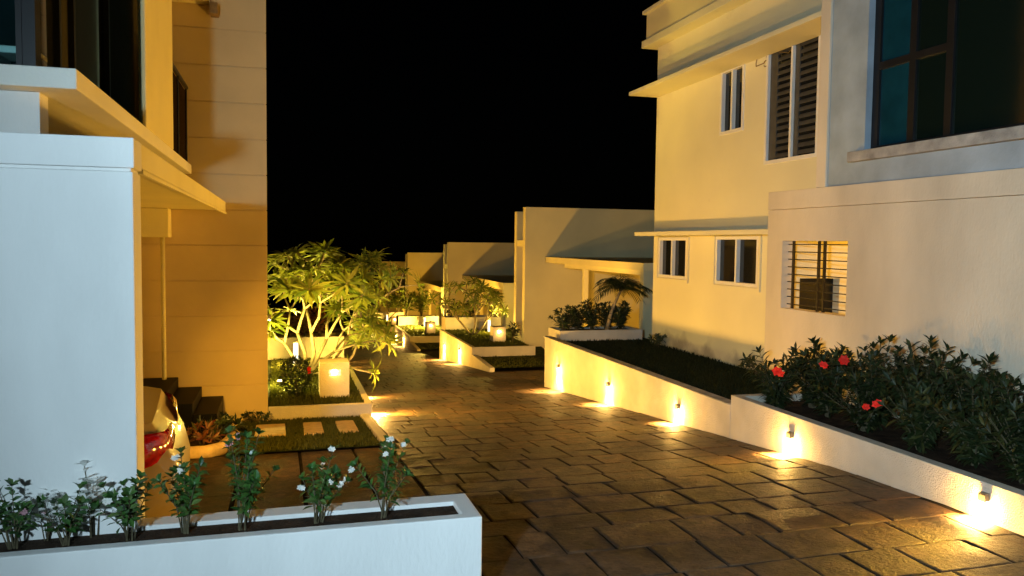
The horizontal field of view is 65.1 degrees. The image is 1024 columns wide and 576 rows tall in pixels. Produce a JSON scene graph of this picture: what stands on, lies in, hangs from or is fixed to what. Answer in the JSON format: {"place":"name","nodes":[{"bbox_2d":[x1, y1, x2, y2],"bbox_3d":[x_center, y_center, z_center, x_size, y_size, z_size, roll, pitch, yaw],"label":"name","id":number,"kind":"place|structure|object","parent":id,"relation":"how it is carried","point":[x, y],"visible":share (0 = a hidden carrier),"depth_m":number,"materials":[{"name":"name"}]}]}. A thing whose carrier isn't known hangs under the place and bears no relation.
{"place":"outdoors","nodes":[
{"label":"outdoors","id":0,"kind":"place"},
{"bbox_2d":[0,45,46,63],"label":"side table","id":1,"kind":"object","parent":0,"point":[7,54],"visible":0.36,"depth_m":5.68,"materials":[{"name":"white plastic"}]},
{"bbox_2d":[226,415,380,454],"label":"lawn","id":2,"kind":"structure","parent":0,"point":[310,448],"depth_m":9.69,"materials":[{"name":"plant"}]},
{"bbox_2d":[241,409,272,422],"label":"bed plant","id":3,"kind":"object","parent":2,"relation":"on","point":[261,418],"visible":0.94,"depth_m":11.88,"materials":[{"name":"green plant"}]},
{"bbox_2d":[254,423,285,437],"bbox_3d":[-3.326,1.967,11.042,0.400,0.043,1.120,0,-2,-17],"label":"stepping stone","id":4,"kind":"object","parent":2,"relation":"on","point":[275,429],"visible":0.67,"depth_m":11.01,"materials":[{"name":"stone"}]},
{"bbox_2d":[303,422,323,434],"bbox_3d":[-2.778,1.965,11.199,0.260,0.042,1.120,0,-2,-15],"label":"stepping stone","id":5,"kind":"object","parent":2,"relation":"on","point":[312,428],"visible":0.8,"depth_m":11.16,"materials":[{"name":"stone"}]},
{"bbox_2d":[335,420,358,433],"bbox_3d":[-2.336,1.963,11.326,0.260,0.043,1.120,0,-2,-15],"label":"stepping stone","id":6,"kind":"object","parent":2,"relation":"on","point":[347,425],"visible":0.8,"depth_m":11.23,"materials":[{"name":"stone"}]},
{"bbox_2d":[188,426,425,513],"bbox_3d":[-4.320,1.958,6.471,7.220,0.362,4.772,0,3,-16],"label":"driveway","id":7,"kind":"structure","parent":0,"point":[282,490],"depth_m":7.92,"materials":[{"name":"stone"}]},
{"bbox_2d":[143,386,189,517],"bbox_3d":[-4.342,1.161,5.043,4.292,1.513,1.800,-1,3,-21],"label":"parked car","id":8,"kind":"object","parent":7,"relation":"on","point":[165,434],"visible":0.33,"depth_m":5.13,"materials":[{"name":"beige paint"}]},
{"bbox_2d":[189,430,239,458],"bbox_3d":[-3.786,1.954,9.989,0.707,0.293,1.445,0,3,-16],"label":"flower bed","id":9,"kind":"object","parent":7,"relation":"on","point":[207,450],"visible":0.41,"depth_m":9.44,"materials":[{"name":"stone"}]},
{"bbox_2d":[186,419,226,445],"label":"bed plant","id":10,"kind":"object","parent":9,"relation":"on","point":[204,437],"visible":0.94,"depth_m":9.72,"materials":[{"name":"red plant"}]},
{"bbox_2d":[197,411,246,436],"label":"bed plant","id":11,"kind":"object","parent":9,"relation":"in","point":[225,421],"visible":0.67,"depth_m":10.41,"materials":[{"name":"green plant"}]},
{"bbox_2d":[267,357,364,406],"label":"lawn","id":12,"kind":"structure","parent":0,"point":[269,369],"depth_m":13.46,"materials":[{"name":"plant"}]},
{"bbox_2d":[278,355,312,395],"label":"round bush","id":13,"kind":"object","parent":12,"relation":"on","point":[305,375],"visible":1,"depth_m":13.15,"materials":[{"name":"green plant"}]},
{"bbox_2d":[293,341,297,357],"bbox_3d":[-4.407,1.337,16.343,0.116,0.490,0.116,0,3,-16],"label":"tube lamp","id":14,"kind":"object","parent":12,"relation":"on","point":[295,347],"visible":0.55,"depth_m":16.30,"materials":[{"name":"grey metal"}]},
{"bbox_2d":[319,358,348,397],"bbox_3d":[-2.960,1.529,13.326,0.470,0.660,0.470,0,3,-16],"label":"box lamp","id":15,"kind":"object","parent":12,"relation":"on","point":[333,377],"visible":0.81,"depth_m":13.11,"materials":[{"name":"white paint"}]},
{"bbox_2d":[267,238,404,388],"bbox_3d":[-3.905,0.513,15.226,3.300,2.934,3.425,3,4,36],"label":"frangipani tree","id":16,"kind":"object","parent":12,"relation":"on","point":[337,272],"visible":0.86,"depth_m":15.04,"materials":[{"name":"green plant"}]},
{"bbox_2d":[333,247,424,357],"bbox_3d":[-2.853,0.380,16.855,1.785,2.510,2.473,3,4,34],"label":"frangipani tree","id":17,"kind":"object","parent":12,"relation":"on","point":[381,267],"visible":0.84,"depth_m":16.74,"materials":[{"name":"green plant"}]},
{"bbox_2d":[267,304,378,333],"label":"ground","id":18,"kind":"structure","parent":0,"point":[330,324],"depth_m":115.64,"materials":[{"name":"green plant"}]},
{"bbox_2d":[0,0,267,542],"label":"house","id":19,"kind":"structure","parent":18,"relation":"on","point":[133,194],"depth_m":5.94,"materials":[{"name":"white paint"}]},
{"bbox_2d":[15,0,22,64],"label":"window","id":20,"kind":"structure","parent":19,"relation":"in","point":[18,13],"depth_m":5.49,"materials":[{"name":"black glass"}]},
{"bbox_2d":[21,0,138,120],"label":"balcony door","id":21,"kind":"structure","parent":19,"relation":"in","point":[98,39],"depth_m":7.36,"materials":[{"name":"black glass"}]},
{"bbox_2d":[143,377,223,438],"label":"staircase","id":22,"kind":"structure","parent":18,"relation":"on","point":[193,404],"depth_m":11.06,"materials":[{"name":"black stone"}]},
{"bbox_2d":[0,493,481,575],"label":"planter","id":23,"kind":"object","parent":18,"relation":"on","point":[438,535],"visible":0.95,"depth_m":4.53,"materials":[{"name":"white paint"}]},
{"bbox_2d":[0,478,46,549],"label":"flowering shrub","id":24,"kind":"object","parent":23,"relation":"on","point":[17,519],"visible":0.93,"depth_m":4.22,"materials":[{"name":"green plant"}]},
{"bbox_2d":[21,488,70,540],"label":"pale plant","id":25,"kind":"object","parent":23,"relation":"in","point":[50,496],"visible":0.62,"depth_m":4.32,"materials":[{"name":"green plant"}]},
{"bbox_2d":[31,481,96,545],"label":"flowering shrub","id":26,"kind":"object","parent":23,"relation":"in","point":[69,525],"visible":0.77,"depth_m":4.27,"materials":[{"name":"green plant"}]},
{"bbox_2d":[74,460,107,537],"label":"pale plant","id":27,"kind":"object","parent":23,"relation":"in","point":[93,480],"visible":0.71,"depth_m":4.39,"materials":[{"name":"green plant"}]},
{"bbox_2d":[90,469,152,541],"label":"flowering shrub","id":28,"kind":"object","parent":23,"relation":"in","point":[126,514],"visible":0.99,"depth_m":4.32,"materials":[{"name":"green plant"}]},
{"bbox_2d":[150,446,209,533],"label":"flowering shrub","id":29,"kind":"object","parent":23,"relation":"on","point":[185,501],"visible":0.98,"depth_m":4.44,"materials":[{"name":"green plant"}]},
{"bbox_2d":[221,424,281,530],"bbox_3d":[-1.518,1.084,4.522,0.362,0.634,0.289,2,3,15],"label":"flowering shrub","id":30,"kind":"object","parent":23,"relation":"on","point":[248,491],"visible":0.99,"depth_m":4.50,"materials":[{"name":"green plant"}]},
{"bbox_2d":[297,444,352,523],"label":"flowering shrub","id":31,"kind":"object","parent":23,"relation":"on","point":[323,491],"visible":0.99,"depth_m":4.63,"materials":[{"name":"green plant"}]},
{"bbox_2d":[346,435,414,518],"bbox_3d":[-0.789,1.131,4.785,0.417,0.528,0.337,0,3,-16],"label":"flowering shrub","id":32,"kind":"object","parent":23,"relation":"on","point":[386,445],"visible":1,"depth_m":4.75,"materials":[{"name":"green plant"}]},
{"bbox_2d":[268,365,371,420],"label":"garden wall","id":33,"kind":"structure","parent":18,"relation":"on","point":[314,411],"depth_m":12.38,"materials":[{"name":"white paint"}]},
{"bbox_2d":[360,414,392,448],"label":"kerb","id":34,"kind":"structure","parent":18,"relation":"on","point":[376,429],"depth_m":11.03,"materials":[{"name":"white paint"}]},
{"bbox_2d":[376,311,403,318],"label":"planter","id":35,"kind":"object","parent":18,"relation":"on","point":[390,314],"visible":0.18,"depth_m":53.14,"materials":[{"name":"white paint"}]},
{"bbox_2d":[384,293,397,311],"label":"planter shrub","id":36,"kind":"object","parent":35,"relation":"in","point":[391,303],"visible":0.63,"depth_m":53.30,"materials":[{"name":"green plant"}]},
{"bbox_2d":[391,290,404,311],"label":"planter shrub","id":37,"kind":"object","parent":35,"relation":"in","point":[397,298],"visible":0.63,"depth_m":53.36,"materials":[{"name":"green plant"}]},
{"bbox_2d":[379,261,404,314],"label":"house","id":38,"kind":"structure","parent":18,"relation":"on","point":[401,264],"depth_m":62.48,"materials":[{"name":"beige paint"}]},
{"bbox_2d":[394,325,439,350],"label":"retaining wall","id":39,"kind":"structure","parent":18,"relation":"on","point":[409,341],"depth_m":36.13,"materials":[{"name":"white paint"}]},
{"bbox_2d":[396,315,438,325],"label":"planter","id":40,"kind":"object","parent":18,"relation":"on","point":[404,320],"visible":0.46,"depth_m":41.24,"materials":[{"name":"white paint"}]},
{"bbox_2d":[396,289,418,315],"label":"planter shrub","id":41,"kind":"object","parent":40,"relation":"in","point":[405,305],"visible":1,"depth_m":41.39,"materials":[{"name":"green plant"}]},
{"bbox_2d":[414,285,429,315],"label":"planter shrub","id":42,"kind":"object","parent":40,"relation":"in","point":[421,305],"visible":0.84,"depth_m":41.54,"materials":[{"name":"green plant"}]},
{"bbox_2d":[405,252,442,324],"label":"house","id":43,"kind":"structure","parent":18,"relation":"on","point":[427,268],"depth_m":49.23,"materials":[{"name":"beige paint"}]},
{"bbox_2d":[441,315,500,329],"bbox_3d":[-1.530,2.126,29.915,2.090,2.160,0.800,0,3,-16],"label":"planter","id":44,"kind":"object","parent":18,"relation":"on","point":[450,323],"visible":0.28,"depth_m":29.47,"materials":[{"name":"white paint"}]},
{"bbox_2d":[442,299,458,316],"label":"planter shrub","id":45,"kind":"object","parent":44,"relation":"on","point":[448,312],"visible":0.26,"depth_m":29.59,"materials":[{"name":"green plant"}]},
{"bbox_2d":[464,300,480,316],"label":"planter shrub","id":46,"kind":"object","parent":44,"relation":"on","point":[470,311],"visible":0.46,"depth_m":29.80,"materials":[{"name":"green plant"}]},
{"bbox_2d":[443,242,514,328],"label":"house","id":47,"kind":"structure","parent":18,"relation":"on","point":[492,264],"depth_m":37.40,"materials":[{"name":"beige paint"}]},
{"bbox_2d":[440,329,534,371],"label":"retaining wall","id":48,"kind":"structure","parent":18,"relation":"on","point":[468,354],"depth_m":24.55,"materials":[{"name":"white paint"}]},
{"bbox_2d":[514,207,654,348],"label":"house","id":49,"kind":"structure","parent":18,"relation":"on","point":[563,257],"depth_m":25.75,"materials":[{"name":"beige paint"}]},
{"bbox_2d":[544,336,730,437],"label":"retaining wall","id":50,"kind":"structure","parent":18,"relation":"on","point":[584,373],"depth_m":13.16,"materials":[{"name":"white paint"}]},
{"bbox_2d":[629,0,1023,445],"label":"house","id":51,"kind":"structure","parent":18,"relation":"on","point":[846,173],"depth_m":10.36,"materials":[{"name":"white paint"}]},
{"bbox_2d":[658,237,686,279],"bbox_3d":[3.301,-0.612,16.305,0.110,0.830,1.230,0,3,-16],"label":"window","id":52,"kind":"structure","parent":51,"relation":"in","point":[672,251],"depth_m":16.30,"materials":[{"name":"white glass"}]},
{"bbox_2d":[719,64,744,135],"bbox_3d":[3.915,-3.312,14.132,0.110,1.160,0.770,0,3,-16],"label":"window","id":53,"kind":"structure","parent":51,"relation":"in","point":[732,87],"depth_m":14.11,"materials":[{"name":"white glass"}]},
{"bbox_2d":[714,236,758,287],"bbox_3d":[3.958,-0.474,14.027,0.110,0.865,1.380,0,3,-16],"label":"window","id":54,"kind":"structure","parent":51,"relation":"in","point":[736,257],"depth_m":14.01,"materials":[{"name":"white glass"}]},
{"bbox_2d":[763,35,820,164],"bbox_3d":[4.389,-2.919,12.494,0.110,1.870,1.380,0,3,-16],"label":"window","id":55,"kind":"structure","parent":51,"relation":"in","point":[792,78],"depth_m":12.47,"materials":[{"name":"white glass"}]},
{"bbox_2d":[799,278,832,312],"bbox_3d":[4.513,0.712,12.079,0.684,1.724,0.020,0,3,-16],"label":"air conditioner","id":56,"kind":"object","parent":51,"relation":"in","point":[803,286],"depth_m":12.03,"materials":[{"name":"brown metal"}]},
{"bbox_2d":[871,0,1023,147],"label":"window","id":57,"kind":"structure","parent":51,"relation":"in","point":[942,68],"depth_m":8.82,"materials":[{"name":"teal glass"}]},
{"bbox_2d":[730,392,1023,535],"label":"planter","id":58,"kind":"object","parent":18,"relation":"on","point":[887,457],"visible":0.49,"depth_m":7.88,"materials":[{"name":"white paint"}]},
{"bbox_2d":[736,345,816,409],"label":"oleander shrub","id":59,"kind":"object","parent":58,"relation":"on","point":[777,383],"visible":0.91,"depth_m":9.78,"materials":[{"name":"green plant"}]},
{"bbox_2d":[786,431,793,439],"bbox_3d":[3.116,1.657,8.992,0.050,0.087,0.070,0,3,-16],"label":"path lamp","id":60,"kind":"object","parent":58,"relation":"attached to","point":[789,435],"visible":1,"depth_m":8.97,"materials":[{"name":"grey metal"}]},
{"bbox_2d":[774,342,856,407],"bbox_3d":[3.785,1.080,9.880,0.961,0.872,0.954,0,3,-16],"label":"oleander shrub","id":61,"kind":"object","parent":58,"relation":"in","point":[808,402],"visible":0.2,"depth_m":9.85,"materials":[{"name":"green plant"}]},
{"bbox_2d":[784,336,862,418],"bbox_3d":[3.659,1.050,9.402,0.891,0.980,0.976,2,4,24],"label":"oleander shrub","id":62,"kind":"object","parent":58,"relation":"on","point":[822,375],"visible":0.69,"depth_m":9.29,"materials":[{"name":"green plant"}]},
{"bbox_2d":[813,355,908,433],"bbox_3d":[3.871,1.144,8.722,0.996,0.877,0.890,3,4,41],"label":"oleander shrub","id":63,"kind":"object","parent":58,"relation":"on","point":[864,420],"visible":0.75,"depth_m":8.65,"materials":[{"name":"green plant"}]},
{"bbox_2d":[831,334,922,430],"bbox_3d":[4.013,1.029,8.845,0.949,1.094,0.997,2,4,29],"label":"oleander shrub","id":64,"kind":"object","parent":58,"relation":"on","point":[870,374],"visible":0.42,"depth_m":8.65,"materials":[{"name":"green plant"}]},
{"bbox_2d":[862,367,964,453],"bbox_3d":[4.037,1.209,7.876,0.990,0.845,1.015,4,4,43],"label":"oleander shrub","id":65,"kind":"object","parent":58,"relation":"on","point":[919,437],"visible":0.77,"depth_m":7.78,"materials":[{"name":"green plant"}]},
{"bbox_2d":[877,335,981,441],"bbox_3d":[4.296,1.046,8.237,0.927,1.133,1.070,3,4,37],"label":"oleander shrub","id":66,"kind":"object","parent":58,"relation":"on","point":[917,372],"visible":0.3,"depth_m":8.15,"materials":[{"name":"green plant"}]},
{"bbox_2d":[914,377,1023,468],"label":"oleander shrub","id":67,"kind":"object","parent":58,"relation":"on","point":[971,450],"visible":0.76,"depth_m":7.25,"materials":[{"name":"green plant"}]},
{"bbox_2d":[924,351,1023,453],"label":"oleander shrub","id":68,"kind":"object","parent":58,"relation":"in","point":[952,363],"visible":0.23,"depth_m":7.65,"materials":[{"name":"green plant"}]},
{"bbox_2d":[978,491,989,503],"bbox_3d":[3.831,1.704,6.511,0.050,0.087,0.070,0,3,-16],"label":"path lamp","id":69,"kind":"object","parent":58,"relation":"attached to","point":[983,497],"visible":1,"depth_m":6.49,"materials":[{"name":"grey metal"}]},
{"bbox_2d":[952,396,1023,483],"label":"oleander shrub","id":70,"kind":"object","parent":58,"relation":"on","point":[1012,448],"visible":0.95,"depth_m":6.82,"materials":[{"name":"green plant"}]},
{"bbox_2d":[969,369,1023,468],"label":"oleander shrub","id":71,"kind":"object","parent":58,"relation":"on","point":[1016,406],"visible":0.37,"depth_m":7.08,"materials":[{"name":"green plant"}]},
{"bbox_2d":[376,319,393,334],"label":"grass","id":72,"kind":"structure","parent":0,"point":[386,323],"depth_m":50.37,"materials":[{"name":"plant"}]},
{"bbox_2d":[346,280,420,331],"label":"frangipani tree","id":73,"kind":"object","parent":72,"relation":"on","point":[387,296],"visible":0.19,"depth_m":46.53,"materials":[{"name":"green plant"}]},
{"bbox_2d":[397,324,440,349],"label":"lawn","id":74,"kind":"structure","parent":0,"point":[435,344],"depth_m":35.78,"materials":[{"name":"plant"}]},
{"bbox_2d":[425,321,435,333],"bbox_3d":[-3.843,1.885,37.677,0.423,0.594,0.423,0,3,-16],"label":"box lamp","id":75,"kind":"object","parent":74,"relation":"on","point":[429,327],"visible":0.85,"depth_m":37.48,"materials":[{"name":"white paint"}]},
{"bbox_2d":[265,0,659,304],"label":"sky","id":76,"kind":"structure","parent":0,"point":[402,126],"materials":[{"name":"black"}]},
{"bbox_2d":[445,328,544,367],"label":"lawn","id":77,"kind":"structure","parent":0,"point":[539,355],"depth_m":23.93,"materials":[{"name":"plant"}]},
{"bbox_2d":[423,275,509,334],"bbox_3d":[-1.476,0.630,27.522,2.922,2.134,2.145,-2,4,-35],"label":"frangipani tree","id":78,"kind":"object","parent":77,"relation":"on","point":[489,299],"visible":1,"depth_m":27.44,"materials":[{"name":"green plant"}]},
{"bbox_2d":[487,319,490,331],"bbox_3d":[-0.805,1.349,28.305,0.116,0.490,0.116,0,3,-16],"label":"tube lamp","id":79,"kind":"object","parent":77,"relation":"on","point":[489,322],"visible":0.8,"depth_m":28.26,"materials":[{"name":"grey metal"}]},
{"bbox_2d":[490,326,505,341],"bbox_3d":[-0.459,1.535,25.914,0.423,0.594,0.423,0,3,-16],"label":"box lamp","id":80,"kind":"object","parent":77,"relation":"on","point":[497,333],"visible":0.87,"depth_m":25.73,"materials":[{"name":"white paint"}]},
{"bbox_2d":[505,321,520,341],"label":"spiky plant","id":81,"kind":"object","parent":77,"relation":"on","point":[513,330],"visible":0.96,"depth_m":25.70,"materials":[{"name":"green plant"}]},
{"bbox_2d":[299,329,1023,575],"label":"road","id":82,"kind":"structure","parent":0,"point":[933,536],"depth_m":7.24,"materials":[{"name":"stone"}]},
{"bbox_2d":[267,333,343,359],"bbox_3d":[-5.872,1.652,17.389,4.320,1.210,0.780,0,3,-16],"label":"planter","id":83,"kind":"object","parent":82,"relation":"on","point":[276,349],"visible":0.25,"depth_m":17.38,"materials":[{"name":"white paint"}]},
{"bbox_2d":[272,308,287,334],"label":"croton shrub","id":84,"kind":"object","parent":83,"relation":"on","point":[275,333],"visible":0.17,"depth_m":17.52,"materials":[{"name":"green plant"}]},
{"bbox_2d":[280,309,299,336],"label":"croton shrub","id":85,"kind":"object","parent":83,"relation":"on","point":[291,324],"visible":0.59,"depth_m":17.54,"materials":[{"name":"red plant"}]},
{"bbox_2d":[292,306,314,336],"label":"croton shrub","id":86,"kind":"object","parent":83,"relation":"on","point":[304,326],"visible":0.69,"depth_m":17.64,"materials":[{"name":"red plant"}]},
{"bbox_2d":[311,304,330,335],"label":"croton shrub","id":87,"kind":"object","parent":83,"relation":"on","point":[319,327],"visible":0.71,"depth_m":17.83,"materials":[{"name":"red plant"}]},
{"bbox_2d":[564,337,762,399],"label":"lawn","id":88,"kind":"structure","parent":0,"point":[646,339],"depth_m":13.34,"materials":[{"name":"plant"}]},
{"bbox_2d":[548,326,642,340],"bbox_3d":[1.852,1.807,17.997,1.940,1.815,0.800,0,3,-16],"label":"planter","id":89,"kind":"object","parent":88,"relation":"on","point":[613,333],"visible":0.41,"depth_m":17.62,"materials":[{"name":"white paint"}]},
{"bbox_2d":[548,307,578,330],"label":"shrub","id":90,"kind":"object","parent":89,"relation":"on","point":[564,324],"visible":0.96,"depth_m":17.67,"materials":[{"name":"green plant"}]},
{"bbox_2d":[565,304,594,329],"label":"shrub","id":91,"kind":"object","parent":89,"relation":"on","point":[579,323],"visible":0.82,"depth_m":17.70,"materials":[{"name":"green plant"}]},
{"bbox_2d":[579,299,606,329],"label":"shrub","id":92,"kind":"object","parent":89,"relation":"on","point":[589,309],"visible":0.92,"depth_m":17.79,"materials":[{"name":"green plant"}]},
{"bbox_2d":[593,301,622,329],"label":"shrub","id":93,"kind":"object","parent":89,"relation":"on","point":[607,313],"visible":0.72,"depth_m":17.92,"materials":[{"name":"green plant"}]},
{"bbox_2d":[609,300,633,328],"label":"shrub","id":94,"kind":"object","parent":89,"relation":"on","point":[620,321],"visible":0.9,"depth_m":17.96,"materials":[{"name":"green plant"}]},
{"bbox_2d":[592,274,652,329],"bbox_3d":[2.383,0.349,17.935,1.538,1.327,1.370,0,3,-16],"label":"palm","id":95,"kind":"object","parent":89,"relation":"in","point":[612,283],"visible":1,"depth_m":17.61,"materials":[{"name":"green plant"}]},
{"bbox_2d":[648,333,667,346],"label":"weed","id":96,"kind":"object","parent":88,"relation":"on","point":[658,340],"visible":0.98,"depth_m":16.45,"materials":[{"name":"green plant"}]},
{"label":"lawn","id":97,"kind":"structure","parent":0,"visible":0},
{"bbox_2d":[391,317,395,324],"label":"box lamp","id":98,"kind":"object","parent":97,"relation":"on","point":[393,320],"visible":0.45,"depth_m":49.30,"materials":[{"name":"white paint"}]}
]}

